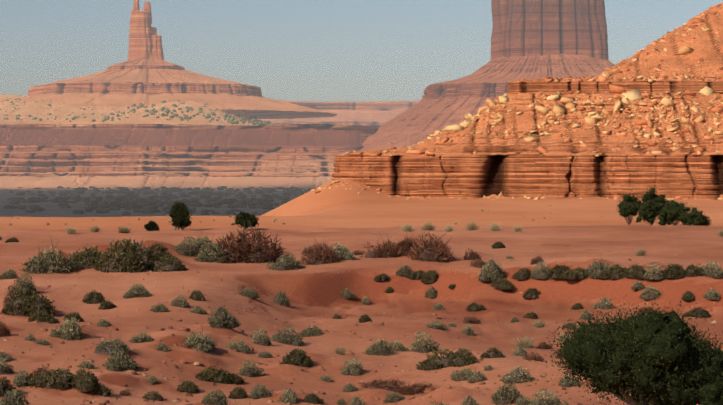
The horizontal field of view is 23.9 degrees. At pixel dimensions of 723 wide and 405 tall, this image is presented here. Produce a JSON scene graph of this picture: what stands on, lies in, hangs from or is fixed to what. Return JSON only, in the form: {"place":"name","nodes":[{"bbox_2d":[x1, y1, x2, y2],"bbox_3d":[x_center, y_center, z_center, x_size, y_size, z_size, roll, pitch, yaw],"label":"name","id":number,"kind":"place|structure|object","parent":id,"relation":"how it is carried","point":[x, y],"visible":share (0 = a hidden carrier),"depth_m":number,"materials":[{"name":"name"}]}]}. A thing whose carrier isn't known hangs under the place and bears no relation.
{"place":"outdoors","nodes":[
{"label":"outdoors","id":0,"kind":"place"},
{"bbox_2d":[0,189,304,216],"bbox_3d":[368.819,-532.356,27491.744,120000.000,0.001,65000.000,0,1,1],"label":"valley floor","id":1,"kind":"structure","parent":0,"point":[51,209],"depth_m":1140.48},
{"bbox_2d":[0,94,378,190],"bbox_3d":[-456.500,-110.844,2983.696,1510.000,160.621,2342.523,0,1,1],"label":"mesa","id":2,"kind":"structure","parent":0,"point":[137,149],"depth_m":2270.32,"materials":[{"name":"stone"}]},
{"bbox_2d":[12,59,336,118],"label":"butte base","id":3,"kind":"object","parent":2,"relation":"on","point":[146,82],"depth_m":2849.47,"materials":[{"name":"stone"}]},
{"bbox_2d":[128,10,153,59],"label":"rock spire","id":4,"kind":"structure","parent":3,"relation":"on","point":[140,41],"depth_m":2982.96,"materials":[{"name":"stone"}]},
{"bbox_2d":[151,35,163,59],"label":"rock spire","id":5,"kind":"structure","parent":3,"relation":"on","point":[157,49],"depth_m":2988.82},
{"bbox_2d":[258,100,419,126],"bbox_3d":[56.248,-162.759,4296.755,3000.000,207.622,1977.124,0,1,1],"label":"distant mesa","id":6,"kind":"structure","parent":0,"point":[374,113],"depth_m":4266.48,"materials":[{"name":"stone"}]},
{"bbox_2d":[0,225,722,404],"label":"dunes","id":7,"kind":"structure","parent":0,"point":[321,286],"depth_m":110.25,"materials":[{"name":"sand"}]},
{"bbox_2d":[0,358,13,374],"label":"sage shrub","id":8,"kind":"object","parent":7,"relation":"on","point":[5,369],"visible":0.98,"depth_m":64.37,"materials":[{"name":"green plant"}]},
{"bbox_2d":[0,373,15,395],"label":"dark shrub","id":9,"kind":"object","parent":7,"relation":"on","point":[4,384],"visible":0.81,"depth_m":58.45,"materials":[{"name":"green plant"}]},
{"bbox_2d":[0,268,17,279],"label":"sage shrub","id":10,"kind":"object","parent":7,"relation":"on","point":[9,274],"visible":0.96,"depth_m":115.46,"materials":[{"name":"green plant"}]},
{"bbox_2d":[0,388,29,404],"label":"sage shrub","id":11,"kind":"object","parent":7,"relation":"on","point":[14,397],"visible":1,"depth_m":53.59,"materials":[{"name":"green plant"}]},
{"bbox_2d":[6,274,37,295],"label":"sage shrub","id":12,"kind":"object","parent":7,"relation":"on","point":[24,284],"visible":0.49,"depth_m":102.98,"materials":[{"name":"green plant"}]},
{"bbox_2d":[12,370,35,386],"bbox_3d":[-12.119,6.344,60.971,0.861,0.745,0.987,1,2,44],"label":"sage shrub","id":13,"kind":"object","parent":7,"relation":"on","point":[22,380],"visible":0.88,"depth_m":60.88,"materials":[{"name":"green plant"}]},
{"bbox_2d":[0,286,55,316],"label":"dark shrub","id":14,"kind":"object","parent":7,"relation":"on","point":[27,305],"visible":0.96,"depth_m":89.82,"materials":[{"name":"green plant"}]},
{"bbox_2d":[27,309,59,323],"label":"dark shrub","id":15,"kind":"object","parent":7,"relation":"on","point":[43,316],"visible":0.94,"depth_m":84.82,"materials":[{"name":"green plant"}]},
{"bbox_2d":[19,236,79,273],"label":"sage shrub","id":16,"kind":"object","parent":7,"relation":"on","point":[52,262],"visible":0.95,"depth_m":122.64,"materials":[{"name":"green plant"}]},
{"bbox_2d":[29,365,75,389],"bbox_3d":[-10.877,6.192,60.709,1.922,0.855,1.391,0,1,21],"label":"dark shrub","id":17,"kind":"object","parent":7,"relation":"on","point":[61,379],"visible":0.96,"depth_m":60.34,"materials":[{"name":"green plant"}]},
{"bbox_2d":[48,317,84,340],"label":"sage shrub","id":18,"kind":"object","parent":7,"relation":"on","point":[71,330],"visible":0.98,"depth_m":76.08,"materials":[{"name":"green plant"}]},
{"bbox_2d":[69,367,100,391],"bbox_3d":[-9.702,6.252,60.406,1.189,0.885,1.392,-1,1,-38],"label":"dark shrub","id":19,"kind":"object","parent":7,"relation":"on","point":[86,382],"visible":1,"depth_m":60.21,"materials":[{"name":"green plant"}]},
{"bbox_2d":[67,244,104,268],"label":"dark shrub","id":20,"kind":"object","parent":7,"relation":"on","point":[86,259],"visible":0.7,"depth_m":125.37,"materials":[{"name":"green plant"}]},
{"bbox_2d":[82,289,105,303],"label":"dark shrub","id":21,"kind":"object","parent":7,"relation":"on","point":[94,297],"visible":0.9,"depth_m":97.86,"materials":[{"name":"green plant"}]},
{"bbox_2d":[93,384,111,396],"bbox_3d":[-9.247,6.635,60.508,0.760,0.462,0.870,0,1,-1],"label":"dark shrub","id":22,"kind":"object","parent":7,"relation":"on","point":[101,390],"visible":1,"depth_m":60.26,"materials":[{"name":"green plant"}]},
{"bbox_2d":[95,334,130,354],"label":"sage shrub","id":23,"kind":"object","parent":7,"relation":"on","point":[113,344],"visible":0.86,"depth_m":71.22,"materials":[{"name":"green plant"}]},
{"bbox_2d":[94,238,145,272],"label":"dark shrub","id":24,"kind":"object","parent":7,"relation":"on","point":[123,259],"visible":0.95,"depth_m":122.22,"materials":[{"name":"green plant"}]},
{"bbox_2d":[102,344,138,371],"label":"sage shrub","id":25,"kind":"object","parent":7,"relation":"on","point":[119,362],"visible":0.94,"depth_m":68.36,"materials":[{"name":"green plant"}]},
{"bbox_2d":[122,283,151,298],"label":"sage shrub","id":26,"kind":"object","parent":7,"relation":"on","point":[135,291],"visible":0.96,"depth_m":100.31,"materials":[{"name":"green plant"}]},
{"bbox_2d":[129,332,153,342],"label":"sage shrub","id":27,"kind":"object","parent":7,"relation":"on","point":[141,338],"visible":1,"depth_m":76.08,"materials":[{"name":"green plant"}]},
{"bbox_2d":[143,391,163,400],"bbox_3d":[-7.605,7.027,61.792,0.757,0.440,0.860,0,1,20],"label":"dark shrub","id":28,"kind":"object","parent":7,"relation":"on","point":[155,396],"visible":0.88,"depth_m":61.77,"materials":[{"name":"green plant"}]},
{"bbox_2d":[141,242,172,266],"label":"dark shrub","id":29,"kind":"object","parent":7,"relation":"on","point":[154,254],"visible":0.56,"depth_m":126.90,"materials":[{"name":"green plant"}]},
{"bbox_2d":[144,254,188,271],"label":"dark shrub","id":30,"kind":"object","parent":7,"relation":"on","point":[164,265],"visible":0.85,"depth_m":123.17,"materials":[{"name":"green plant"}]},
{"bbox_2d":[167,200,192,229],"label":"juniper","id":31,"kind":"object","parent":7,"relation":"on","point":[178,209],"visible":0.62,"depth_m":210.72,"materials":[{"name":"green plant"}]},
{"bbox_2d":[171,295,189,307],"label":"sage shrub","id":32,"kind":"object","parent":7,"relation":"on","point":[181,303],"visible":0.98,"depth_m":93.14,"materials":[{"name":"green plant"}]},
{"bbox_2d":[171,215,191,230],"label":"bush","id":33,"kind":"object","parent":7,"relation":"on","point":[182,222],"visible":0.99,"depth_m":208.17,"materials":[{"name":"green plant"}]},
{"bbox_2d":[175,379,199,393],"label":"dark shrub","id":34,"kind":"object","parent":7,"relation":"on","point":[190,387],"visible":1,"depth_m":66.28,"materials":[{"name":"green plant"}]},
{"bbox_2d":[174,236,206,256],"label":"sage shrub","id":35,"kind":"object","parent":7,"relation":"on","point":[189,248],"visible":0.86,"depth_m":139.11,"materials":[{"name":"green plant"}]},
{"bbox_2d":[189,290,205,300],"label":"dark shrub","id":36,"kind":"object","parent":7,"relation":"on","point":[195,295],"visible":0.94,"depth_m":98.59,"materials":[{"name":"green plant"}]},
{"bbox_2d":[182,325,216,351],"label":"sage shrub","id":37,"kind":"object","parent":7,"relation":"on","point":[202,343],"visible":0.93,"depth_m":75.95,"materials":[{"name":"green plant"}]},
{"bbox_2d":[194,233,234,263],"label":"sage shrub","id":38,"kind":"object","parent":7,"relation":"on","point":[212,254],"visible":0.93,"depth_m":137.00,"materials":[{"name":"green plant"}]},
{"bbox_2d":[201,382,227,404],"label":"sage shrub","id":39,"kind":"object","parent":7,"relation":"on","point":[215,398],"visible":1,"depth_m":61.06,"materials":[{"name":"green plant"}]},
{"bbox_2d":[195,365,244,383],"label":"dark shrub","id":40,"kind":"object","parent":7,"relation":"on","point":[216,375],"visible":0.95,"depth_m":69.77,"materials":[{"name":"green plant"}]},
{"bbox_2d":[207,305,240,328],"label":"sage shrub","id":41,"kind":"object","parent":7,"relation":"on","point":[222,318],"visible":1,"depth_m":84.00,"materials":[{"name":"green plant"}]},
{"bbox_2d":[225,338,250,352],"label":"sage shrub","id":42,"kind":"object","parent":7,"relation":"on","point":[241,346],"visible":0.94,"depth_m":78.30,"materials":[{"name":"green plant"}]},
{"bbox_2d":[228,386,247,398],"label":"dark shrub","id":43,"kind":"object","parent":7,"relation":"on","point":[240,392],"visible":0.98,"depth_m":65.94,"materials":[{"name":"green plant"}]},
{"bbox_2d":[234,210,259,230],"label":"juniper","id":44,"kind":"object","parent":7,"relation":"on","point":[241,219],"visible":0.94,"depth_m":208.55,"materials":[{"name":"green plant"}]},
{"bbox_2d":[237,287,259,298],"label":"sage shrub","id":45,"kind":"object","parent":7,"relation":"on","point":[251,294],"visible":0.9,"depth_m":109.94,"materials":[{"name":"green plant"}]},
{"bbox_2d":[210,221,288,263],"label":"red shrub","id":46,"kind":"object","parent":7,"relation":"on","point":[254,251],"visible":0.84,"depth_m":138.35,"materials":[{"name":"plant"}]},
{"bbox_2d":[238,360,265,376],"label":"sage shrub","id":47,"kind":"object","parent":7,"relation":"on","point":[252,371],"visible":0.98,"depth_m":72.67,"materials":[{"name":"green plant"}]},
{"bbox_2d":[249,383,271,398],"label":"sage shrub","id":48,"kind":"object","parent":7,"relation":"on","point":[258,392],"visible":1,"depth_m":66.27,"materials":[{"name":"green plant"}]},
{"bbox_2d":[251,329,271,345],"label":"sage shrub","id":49,"kind":"object","parent":7,"relation":"on","point":[261,339],"visible":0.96,"depth_m":81.89,"materials":[{"name":"green plant"}]},
{"bbox_2d":[273,291,290,306],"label":"sage shrub","id":50,"kind":"object","parent":7,"relation":"on","point":[281,298],"visible":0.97,"depth_m":113.87,"materials":[{"name":"green plant"}]},
{"bbox_2d":[267,253,304,270],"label":"sage shrub","id":51,"kind":"object","parent":7,"relation":"on","point":[287,264],"visible":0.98,"depth_m":128.91,"materials":[{"name":"green plant"}]},
{"bbox_2d":[271,326,305,345],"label":"sage shrub","id":52,"kind":"object","parent":7,"relation":"on","point":[293,338],"visible":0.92,"depth_m":84.76,"materials":[{"name":"green plant"}]},
{"bbox_2d":[279,388,298,403],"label":"sage shrub","id":53,"kind":"object","parent":7,"relation":"on","point":[290,396],"visible":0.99,"depth_m":65.23,"materials":[{"name":"green plant"}]},
{"bbox_2d":[279,348,312,367],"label":"dark shrub","id":54,"kind":"object","parent":7,"relation":"on","point":[300,358],"visible":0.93,"depth_m":75.73,"materials":[{"name":"green plant"}]},
{"bbox_2d":[299,323,324,336],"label":"sage shrub","id":55,"kind":"object","parent":7,"relation":"on","point":[311,331],"visible":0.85,"depth_m":90.44,"materials":[{"name":"green plant"}]},
{"bbox_2d":[302,393,323,403],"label":"dark shrub","id":56,"kind":"object","parent":7,"relation":"on","point":[312,399],"visible":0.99,"depth_m":65.72,"materials":[{"name":"green plant"}]},
{"bbox_2d":[301,239,340,264],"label":"red shrub","id":57,"kind":"object","parent":7,"relation":"on","point":[320,257],"visible":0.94,"depth_m":134.43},
{"bbox_2d":[331,242,356,259],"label":"sage shrub","id":58,"kind":"object","parent":7,"relation":"on","point":[342,252],"visible":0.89,"depth_m":136.96,"materials":[{"name":"green plant"}]},
{"bbox_2d":[339,358,365,375],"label":"sage shrub","id":59,"kind":"object","parent":7,"relation":"on","point":[353,369],"visible":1,"depth_m":74.93,"materials":[{"name":"green plant"}]},
{"bbox_2d":[0,240,719,404],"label":"foreground pebbles","id":60,"kind":"object","parent":7,"relation":"on","point":[427,390],"visible":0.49,"depth_m":72.51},
{"bbox_2d":[364,338,394,355],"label":"sage shrub","id":61,"kind":"object","parent":7,"relation":"on","point":[380,348],"visible":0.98,"depth_m":81.52,"materials":[{"name":"green plant"}]},
{"bbox_2d":[360,378,404,389],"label":"red shrub","id":62,"kind":"object","parent":7,"relation":"on","point":[381,384],"visible":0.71,"depth_m":72.08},
{"bbox_2d":[360,235,405,257],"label":"red shrub","id":63,"kind":"object","parent":7,"relation":"on","point":[385,249],"visible":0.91,"depth_m":140.69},
{"bbox_2d":[383,390,404,403],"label":"sage shrub","id":64,"kind":"object","parent":7,"relation":"on","point":[391,398],"visible":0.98,"depth_m":67.96,"materials":[{"name":"green plant"}]},
{"bbox_2d":[388,338,408,351],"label":"sage shrub","id":65,"kind":"object","parent":7,"relation":"on","point":[398,346],"visible":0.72,"depth_m":83.72,"materials":[{"name":"green plant"}]},
{"bbox_2d":[396,264,412,276],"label":"sage shrub","id":66,"kind":"object","parent":7,"relation":"on","point":[404,271],"visible":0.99,"depth_m":127.73,"materials":[{"name":"green plant"}]},
{"bbox_2d":[396,232,419,255],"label":"red shrub","id":67,"kind":"object","parent":7,"relation":"on","point":[408,243],"visible":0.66,"depth_m":141.06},
{"bbox_2d":[382,380,434,395],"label":"red shrub","id":68,"kind":"object","parent":7,"relation":"on","point":[412,389],"visible":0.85,"depth_m":70.17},
{"bbox_2d":[408,331,441,352],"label":"sage shrub","id":69,"kind":"object","parent":7,"relation":"on","point":[422,346],"visible":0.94,"depth_m":83.46,"materials":[{"name":"green plant"}]},
{"bbox_2d":[405,228,455,262],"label":"red shrub","id":70,"kind":"object","parent":7,"relation":"on","point":[435,250],"visible":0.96,"depth_m":136.31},
{"bbox_2d":[421,269,439,282],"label":"dark shrub","id":71,"kind":"object","parent":7,"relation":"on","point":[430,277],"visible":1,"depth_m":126.49,"materials":[{"name":"green plant"}]},
{"bbox_2d":[424,320,448,330],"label":"sage shrub","id":72,"kind":"object","parent":7,"relation":"on","point":[437,325],"visible":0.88,"depth_m":95.22,"materials":[{"name":"green plant"}]},
{"bbox_2d":[415,348,461,370],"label":"dark shrub","id":73,"kind":"object","parent":7,"relation":"on","point":[434,361],"visible":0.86,"depth_m":76.12,"materials":[{"name":"green plant"}]},
{"bbox_2d":[450,365,475,381],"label":"sage shrub","id":74,"kind":"object","parent":7,"relation":"on","point":[464,374],"visible":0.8,"depth_m":71.89,"materials":[{"name":"green plant"}]},
{"bbox_2d":[450,348,478,366],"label":"dark shrub","id":75,"kind":"object","parent":7,"relation":"on","point":[465,358],"visible":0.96,"depth_m":76.19,"materials":[{"name":"green plant"}]},
{"bbox_2d":[465,302,485,311],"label":"dark shrub","id":76,"kind":"object","parent":7,"relation":"on","point":[473,306],"visible":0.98,"depth_m":115.89,"materials":[{"name":"green plant"}]},
{"bbox_2d":[467,370,486,382],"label":"sage shrub","id":77,"kind":"object","parent":7,"relation":"on","point":[478,376],"visible":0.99,"depth_m":70.59,"materials":[{"name":"green plant"}]},
{"bbox_2d":[477,259,503,281],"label":"sage shrub","id":78,"kind":"object","parent":7,"relation":"on","point":[490,272],"visible":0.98,"depth_m":123.43,"materials":[{"name":"green plant"}]},
{"bbox_2d":[480,346,503,357],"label":"dark shrub","id":79,"kind":"object","parent":7,"relation":"on","point":[494,353],"visible":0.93,"depth_m":78.52,"materials":[{"name":"green plant"}]},
{"bbox_2d":[490,277,515,290],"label":"dark shrub","id":80,"kind":"object","parent":7,"relation":"on","point":[502,284],"visible":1,"depth_m":122.47,"materials":[{"name":"green plant"}]},
{"bbox_2d":[491,374,521,404],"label":"sage shrub","id":81,"kind":"object","parent":7,"relation":"on","point":[504,395],"visible":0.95,"depth_m":60.70,"materials":[{"name":"green plant"}]},
{"bbox_2d":[499,364,535,383],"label":"sage shrub","id":82,"kind":"object","parent":7,"relation":"on","point":[518,374],"visible":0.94,"depth_m":69.48,"materials":[{"name":"green plant"}]},
{"bbox_2d":[509,335,533,347],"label":"grass shrub","id":83,"kind":"object","parent":7,"relation":"on","point":[524,344],"visible":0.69,"depth_m":89.66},
{"bbox_2d":[512,268,531,279],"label":"dark shrub","id":84,"kind":"object","parent":7,"relation":"on","point":[525,274],"visible":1,"depth_m":123.26,"materials":[{"name":"green plant"}]},
{"bbox_2d":[523,287,540,298],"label":"dark shrub","id":85,"kind":"object","parent":7,"relation":"on","point":[529,293],"visible":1,"depth_m":120.87,"materials":[{"name":"green plant"}]},
{"bbox_2d":[530,261,550,279],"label":"sage shrub","id":86,"kind":"object","parent":7,"relation":"on","point":[540,273],"visible":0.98,"depth_m":122.27,"materials":[{"name":"green plant"}]},
{"bbox_2d":[527,388,568,404],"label":"sage shrub","id":87,"kind":"object","parent":7,"relation":"on","point":[545,400],"visible":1,"depth_m":58.35,"materials":[{"name":"green plant"}]},
{"bbox_2d":[547,264,570,278],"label":"dark shrub","id":88,"kind":"object","parent":7,"relation":"on","point":[556,271],"visible":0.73,"depth_m":121.41,"materials":[{"name":"green plant"}]},
{"bbox_2d":[558,374,580,386],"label":"sage shrub","id":89,"kind":"object","parent":7,"relation":"on","point":[563,382],"visible":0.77,"depth_m":67.81,"materials":[{"name":"green plant"}]},
{"bbox_2d":[560,266,588,279],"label":"dark shrub","id":90,"kind":"object","parent":7,"relation":"on","point":[579,273],"visible":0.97,"depth_m":120.18,"materials":[{"name":"green plant"}]},
{"bbox_2d":[584,258,612,278],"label":"sage shrub","id":91,"kind":"object","parent":7,"relation":"on","point":[595,270],"visible":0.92,"depth_m":119.64,"materials":[{"name":"green plant"}]},
{"bbox_2d":[593,297,613,308],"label":"sage shrub","id":92,"kind":"object","parent":7,"relation":"on","point":[604,303],"visible":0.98,"depth_m":114.52,"materials":[{"name":"green plant"}]},
{"bbox_2d":[598,263,627,279],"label":"dark shrub","id":93,"kind":"object","parent":7,"relation":"on","point":[616,272],"visible":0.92,"depth_m":118.44,"materials":[{"name":"green plant"}]},
{"bbox_2d":[534,288,722,404],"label":"juniper","id":94,"kind":"object","parent":7,"relation":"on","point":[656,357],"visible":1,"depth_m":49.52,"materials":[{"name":"green plant"}]},
{"bbox_2d":[624,264,645,278],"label":"dark shrub","id":95,"kind":"object","parent":7,"relation":"on","point":[636,271],"visible":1,"depth_m":117.12,"materials":[{"name":"green plant"}]},
{"bbox_2d":[639,286,660,299],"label":"sage shrub","id":96,"kind":"object","parent":7,"relation":"on","point":[651,293],"visible":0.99,"depth_m":114.67,"materials":[{"name":"green plant"}]},
{"bbox_2d":[642,263,663,279],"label":"sage shrub","id":97,"kind":"object","parent":7,"relation":"on","point":[653,274],"visible":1,"depth_m":116.12,"materials":[{"name":"green plant"}]},
{"bbox_2d":[659,263,685,278],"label":"dark shrub","id":98,"kind":"object","parent":7,"relation":"on","point":[675,271],"visible":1,"depth_m":115.86,"materials":[{"name":"green plant"}]},
{"bbox_2d":[683,264,704,276],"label":"dark shrub","id":99,"kind":"object","parent":7,"relation":"on","point":[692,270],"visible":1,"depth_m":115.77,"materials":[{"name":"green plant"}]},
{"bbox_2d":[683,306,710,317],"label":"dark shrub","id":100,"kind":"object","parent":7,"relation":"on","point":[701,311],"visible":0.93,"depth_m":110.41,"materials":[{"name":"green plant"}]},
{"bbox_2d":[700,261,722,277],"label":"sage shrub","id":101,"kind":"object","parent":7,"relation":"on","point":[713,272],"visible":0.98,"depth_m":115.63,"materials":[{"name":"green plant"}]},
{"bbox_2d":[703,287,720,299],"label":"sage shrub","id":102,"kind":"object","parent":7,"relation":"on","point":[711,294],"visible":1,"depth_m":112.97,"materials":[{"name":"green plant"}]},
{"bbox_2d":[0,179,722,229],"bbox_3d":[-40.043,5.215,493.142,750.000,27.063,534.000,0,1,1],"label":"sand ground","id":103,"kind":"structure","parent":0,"point":[340,206],"depth_m":400.69,"materials":[{"name":"sand"}]},
{"bbox_2d":[616,193,641,224],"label":"juniper","id":104,"kind":"object","parent":103,"relation":"on","point":[627,206],"visible":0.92,"depth_m":317.84,"materials":[{"name":"green plant"}]},
{"bbox_2d":[634,187,667,224],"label":"juniper","id":105,"kind":"object","parent":103,"relation":"on","point":[650,206],"visible":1,"depth_m":310.49,"materials":[{"name":"green plant"}]},
{"bbox_2d":[656,198,693,225],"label":"juniper","id":106,"kind":"object","parent":103,"relation":"on","point":[672,210],"visible":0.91,"depth_m":306.92,"materials":[{"name":"green plant"}]},
{"bbox_2d":[675,206,711,225],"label":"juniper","id":107,"kind":"object","parent":103,"relation":"on","point":[694,217],"visible":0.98,"depth_m":303.28,"materials":[{"name":"green plant"}]},
{"bbox_2d":[0,0,722,101],"label":"sky","id":108,"kind":"structure","parent":0,"point":[292,50],"materials":[{"name":"blue"}]},
{"bbox_2d":[358,53,614,150],"bbox_3d":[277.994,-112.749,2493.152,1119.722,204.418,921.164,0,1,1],"label":"talus slope","id":109,"kind":"structure","parent":0,"point":[440,105],"depth_m":2382.25,"materials":[{"name":"stone"}]},
{"bbox_2d":[490,0,608,59],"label":"butte","id":110,"kind":"object","parent":109,"relation":"on","point":[526,28],"depth_m":2439.12,"materials":[{"name":"stone"}]},
{"bbox_2d":[332,3,722,198],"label":"hill terrain","id":111,"kind":"structure","parent":0,"point":[565,169],"depth_m":520.34,"materials":[{"name":"stone"}]},
{"bbox_2d":[311,0,722,199],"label":"hill boulders","id":112,"kind":"object","parent":111,"relation":"on","point":[627,99],"visible":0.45,"depth_m":542.09,"materials":[{"name":"stone"}]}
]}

